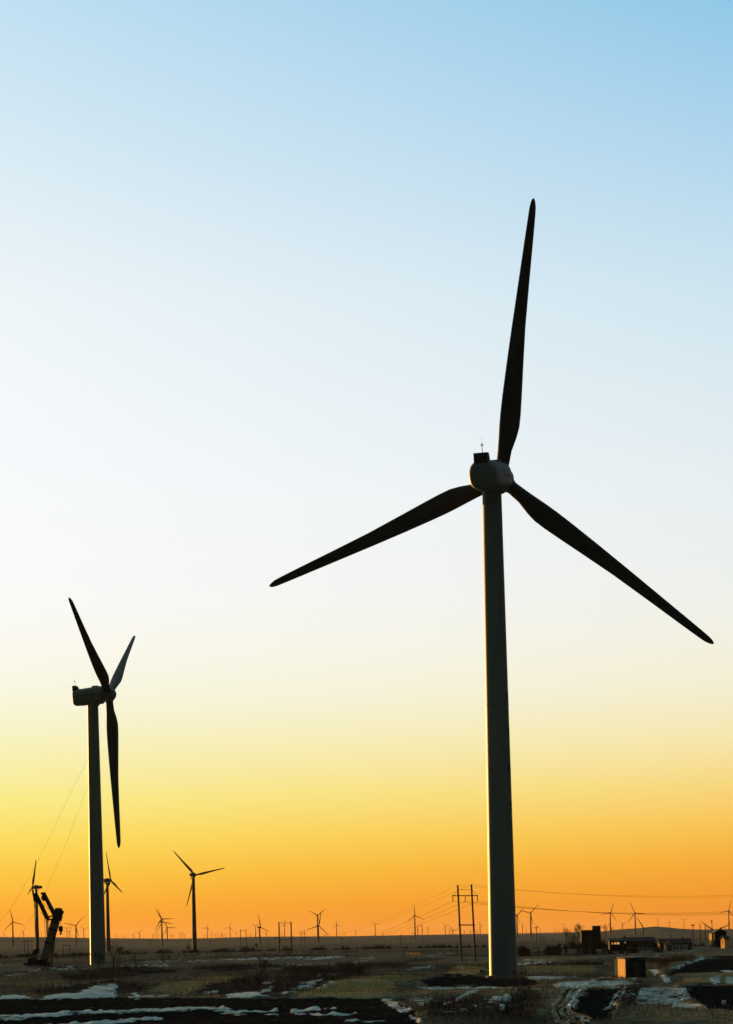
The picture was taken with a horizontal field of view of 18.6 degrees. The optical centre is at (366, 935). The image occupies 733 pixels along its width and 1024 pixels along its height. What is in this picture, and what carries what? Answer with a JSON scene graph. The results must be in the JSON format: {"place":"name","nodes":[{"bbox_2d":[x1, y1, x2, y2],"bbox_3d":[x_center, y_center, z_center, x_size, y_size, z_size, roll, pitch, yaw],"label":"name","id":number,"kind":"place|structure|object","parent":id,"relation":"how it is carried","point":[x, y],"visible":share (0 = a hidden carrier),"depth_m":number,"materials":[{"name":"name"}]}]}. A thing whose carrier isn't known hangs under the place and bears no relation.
{"place":"outdoors","nodes":[
{"label":"outdoors","id":0,"kind":"place"},
{"bbox_2d":[0,926,732,1023],"bbox_3d":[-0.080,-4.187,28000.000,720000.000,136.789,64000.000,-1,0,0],"label":"ground","id":1,"kind":"structure","parent":0,"point":[99,1003],"depth_m":251.99,"materials":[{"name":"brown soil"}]},
{"bbox_2d":[7,911,22,946],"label":"wind turbine","id":2,"kind":"object","parent":1,"relation":"on","point":[13,930],"visible":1,"depth_m":4198.94,"materials":[{"name":"metal"}]},
{"bbox_2d":[28,861,41,948],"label":"wind turbine","id":3,"kind":"object","parent":1,"relation":"on","point":[36,887],"visible":0.84,"depth_m":1700.69,"materials":[{"name":"paint"}]},
{"bbox_2d":[23,892,63,965],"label":"mobile crane","id":4,"kind":"object","parent":1,"relation":"on","point":[49,941],"visible":0.92,"depth_m":515.14,"materials":[{"name":"paint"}]},
{"bbox_2d":[65,921,79,945],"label":"wind turbine","id":5,"kind":"object","parent":1,"relation":"on","point":[76,931],"visible":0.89,"depth_m":4316.77,"materials":[{"name":"grey metal"}]},
{"bbox_2d":[90,950,103,971],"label":"bare tree","id":6,"kind":"object","parent":1,"relation":"on","point":[100,957],"visible":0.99,"depth_m":383.03,"materials":[{"name":"brown plant"}]},
{"bbox_2d":[68,597,134,964],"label":"wind turbine","id":7,"kind":"object","parent":1,"relation":"on","point":[92,698],"visible":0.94,"depth_m":521.13,"materials":[{"name":"paint"}]},
{"bbox_2d":[104,853,122,951],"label":"wind turbine","id":8,"kind":"object","parent":1,"relation":"on","point":[107,881],"visible":0.9,"depth_m":1672.76,"materials":[{"name":"paint"}]},
{"bbox_2d":[104,941,130,969],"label":"bare tree","id":9,"kind":"object","parent":1,"relation":"on","point":[119,949],"visible":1,"depth_m":415.44,"materials":[{"name":"brown plant"}]},
{"bbox_2d":[129,949,146,972],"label":"bare tree","id":10,"kind":"object","parent":1,"relation":"on","point":[135,959],"visible":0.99,"depth_m":367.68,"materials":[{"name":"brown plant"}]},
{"bbox_2d":[157,910,171,945],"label":"wind turbine","id":11,"kind":"object","parent":1,"relation":"on","point":[161,922],"visible":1,"depth_m":3881.70,"materials":[{"name":"metal"}]},
{"bbox_2d":[163,920,172,941],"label":"wind turbine","id":12,"kind":"object","parent":1,"relation":"on","point":[167,930],"visible":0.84,"depth_m":5043.69,"materials":[{"name":"grey metal"}]},
{"bbox_2d":[173,851,223,950],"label":"wind turbine","id":13,"kind":"object","parent":1,"relation":"on","point":[194,930],"visible":0.93,"depth_m":1484.58,"materials":[{"name":"paint"}]},
{"bbox_2d":[240,929,246,948],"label":"power pole","id":14,"kind":"object","parent":1,"relation":"on","point":[240,940],"visible":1,"depth_m":1149.84,"materials":[{"name":"brown wood"}]},
{"bbox_2d":[247,953,268,987],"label":"bare tree","id":15,"kind":"object","parent":1,"relation":"on","point":[264,963],"visible":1,"depth_m":251.06,"materials":[{"name":"brown plant"}]},
{"bbox_2d":[256,914,268,943],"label":"wind turbine","id":16,"kind":"object","parent":1,"relation":"on","point":[259,927],"visible":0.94,"depth_m":3747.30,"materials":[{"name":"grey metal"}]},
{"bbox_2d":[278,922,291,952],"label":"power pole","id":17,"kind":"object","parent":1,"relation":"on","point":[279,939],"visible":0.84,"depth_m":859.78,"materials":[{"name":"wood"}]},
{"bbox_2d":[310,909,324,939],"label":"wind turbine","id":18,"kind":"object","parent":1,"relation":"on","point":[317,922],"visible":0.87,"depth_m":4861.45,"materials":[{"name":"black metal"}]},
{"bbox_2d":[307,914,328,942],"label":"wind turbine","id":19,"kind":"object","parent":1,"relation":"on","point":[318,926],"visible":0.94,"depth_m":3621.06,"materials":[{"name":"metal"}]},
{"bbox_2d":[0,939,705,963],"bbox_3d":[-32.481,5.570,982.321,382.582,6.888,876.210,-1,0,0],"label":"undergrowth","id":20,"kind":"object","parent":1,"relation":"on","point":[555,950],"visible":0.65,"depth_m":745.66,"materials":[{"name":"black plant"}]},
{"bbox_2d":[407,910,421,937],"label":"wind turbine","id":21,"kind":"object","parent":1,"relation":"on","point":[414,925],"visible":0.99,"depth_m":4839.88,"materials":[{"name":"black metal"}]},
{"bbox_2d":[452,884,477,960],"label":"power pole","id":22,"kind":"object","parent":1,"relation":"on","point":[458,895],"visible":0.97,"depth_m":451.83,"materials":[{"name":"wood"}]},
{"bbox_2d":[479,885,697,897],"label":"overhead wire","id":23,"kind":"object","parent":22,"relation":"attached to","point":[628,896],"visible":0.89,"depth_m":461.15,"materials":[{"name":"metal"}]},
{"bbox_2d":[467,901,715,913],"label":"overhead wire","id":24,"kind":"object","parent":22,"relation":"attached to","point":[595,912],"visible":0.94,"depth_m":457.65,"materials":[{"name":"metal"}]},
{"bbox_2d":[455,901,729,912],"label":"overhead wire","id":25,"kind":"object","parent":22,"relation":"attached to","point":[603,912],"visible":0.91,"depth_m":458.61,"materials":[{"name":"metal"}]},
{"bbox_2d":[479,901,727,914],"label":"overhead wire","id":26,"kind":"object","parent":22,"relation":"attached to","point":[594,912],"visible":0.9,"depth_m":457.00,"materials":[{"name":"metal"}]},
{"bbox_2d":[269,198,713,977],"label":"wind turbine","id":27,"kind":"object","parent":1,"relation":"on","point":[491,480],"visible":0.93,"depth_m":293.85,"materials":[{"name":"paint"}]},
{"bbox_2d":[516,908,523,936],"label":"wind turbine","id":28,"kind":"object","parent":1,"relation":"on","point":[517,924],"visible":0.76,"depth_m":4755.06,"materials":[{"name":"metal"}]},
{"bbox_2d":[520,904,538,937],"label":"wind turbine","id":29,"kind":"object","parent":1,"relation":"on","point":[530,922],"visible":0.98,"depth_m":4299.37,"materials":[{"name":"metal"}]},
{"bbox_2d":[562,927,575,944],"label":"bare tree","id":30,"kind":"object","parent":1,"relation":"on","point":[567,934],"visible":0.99,"depth_m":789.31,"materials":[{"name":"brown plant"}]},
{"bbox_2d":[570,934,578,942],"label":"bare tree","id":31,"kind":"object","parent":1,"relation":"on","point":[573,939],"visible":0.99,"depth_m":769.55,"materials":[{"name":"brown plant"}]},
{"bbox_2d":[573,923,583,934],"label":"bare tree","id":32,"kind":"object","parent":1,"relation":"on","point":[578,925],"visible":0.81,"depth_m":813.94,"materials":[{"name":"brown plant"}]},
{"bbox_2d":[579,930,593,945],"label":"farm building","id":33,"kind":"structure","parent":1,"relation":"on","point":[585,935],"depth_m":777.50,"materials":[{"name":"brick"}]},
{"bbox_2d":[592,926,600,943],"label":"brick tower","id":34,"kind":"structure","parent":1,"relation":"on","point":[597,933],"depth_m":778.40,"materials":[{"name":"brick"}]},
{"bbox_2d":[601,903,616,933],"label":"wind turbine","id":35,"kind":"object","parent":1,"relation":"on","point":[610,918],"visible":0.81,"depth_m":4928.21,"materials":[{"name":"metal"}]},
{"bbox_2d":[607,938,628,950],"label":"farm house","id":36,"kind":"structure","parent":1,"relation":"on","point":[616,944],"depth_m":638.00,"materials":[{"name":"brick"}]},
{"bbox_2d":[613,953,646,977],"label":"field shed","id":37,"kind":"structure","parent":1,"relation":"on","point":[631,966],"depth_m":268.21,"materials":[{"name":"wood"}]},
{"bbox_2d":[633,963,640,977],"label":"door","id":38,"kind":"structure","parent":37,"relation":"in","point":[636,966],"depth_m":268.14,"materials":[{"name":"metal"}]},
{"bbox_2d":[629,903,642,934],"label":"wind turbine","id":39,"kind":"object","parent":1,"relation":"on","point":[635,918],"visible":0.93,"depth_m":4459.57,"materials":[{"name":"metal"}]},
{"bbox_2d":[621,936,655,946],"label":"farm house","id":40,"kind":"structure","parent":1,"relation":"on","point":[643,941],"depth_m":717.00,"materials":[{"name":"brick"}]},
{"bbox_2d":[627,947,656,949],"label":"garden wall","id":41,"kind":"structure","parent":1,"relation":"on","point":[647,948],"depth_m":604.97,"materials":[{"name":"concrete"}]},
{"bbox_2d":[637,918,656,935],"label":"wind turbine","id":42,"kind":"object","parent":1,"relation":"on","point":[645,928],"visible":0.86,"depth_m":3867.83,"materials":[{"name":"metal"}]},
{"bbox_2d":[665,941,674,950],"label":"brick outhouse","id":43,"kind":"structure","parent":1,"relation":"on","point":[669,945],"depth_m":590.46,"materials":[{"name":"brick"}]},
{"bbox_2d":[657,937,691,949],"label":"farm house","id":44,"kind":"structure","parent":1,"relation":"on","point":[682,943],"depth_m":597.50,"materials":[{"name":"brick"}]},
{"bbox_2d":[708,932,712,944],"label":"brick hut","id":45,"kind":"object","parent":1,"relation":"on","point":[710,938],"visible":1,"depth_m":689.66,"materials":[{"name":"paint"}]},
{"bbox_2d":[710,927,726,947],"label":"gabled house","id":46,"kind":"structure","parent":1,"relation":"on","point":[718,933],"depth_m":686.99,"materials":[{"name":"brick"}]},
{"bbox_2d":[721,903,732,931],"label":"wind turbine","id":47,"kind":"object","parent":1,"relation":"on","point":[728,919],"visible":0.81,"depth_m":5115.46,"materials":[{"name":"black metal"}]},
{"bbox_2d":[0,0,732,938],"label":"sky","id":48,"kind":"structure","parent":0,"point":[260,260],"materials":[{"name":"blue"}]},
{"bbox_2d":[720,936,729,948],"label":"brick hut","id":49,"kind":"object","parent":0,"point":[724,941],"visible":0.9,"depth_m":653.71,"materials":[{"name":"paint"}]}
]}

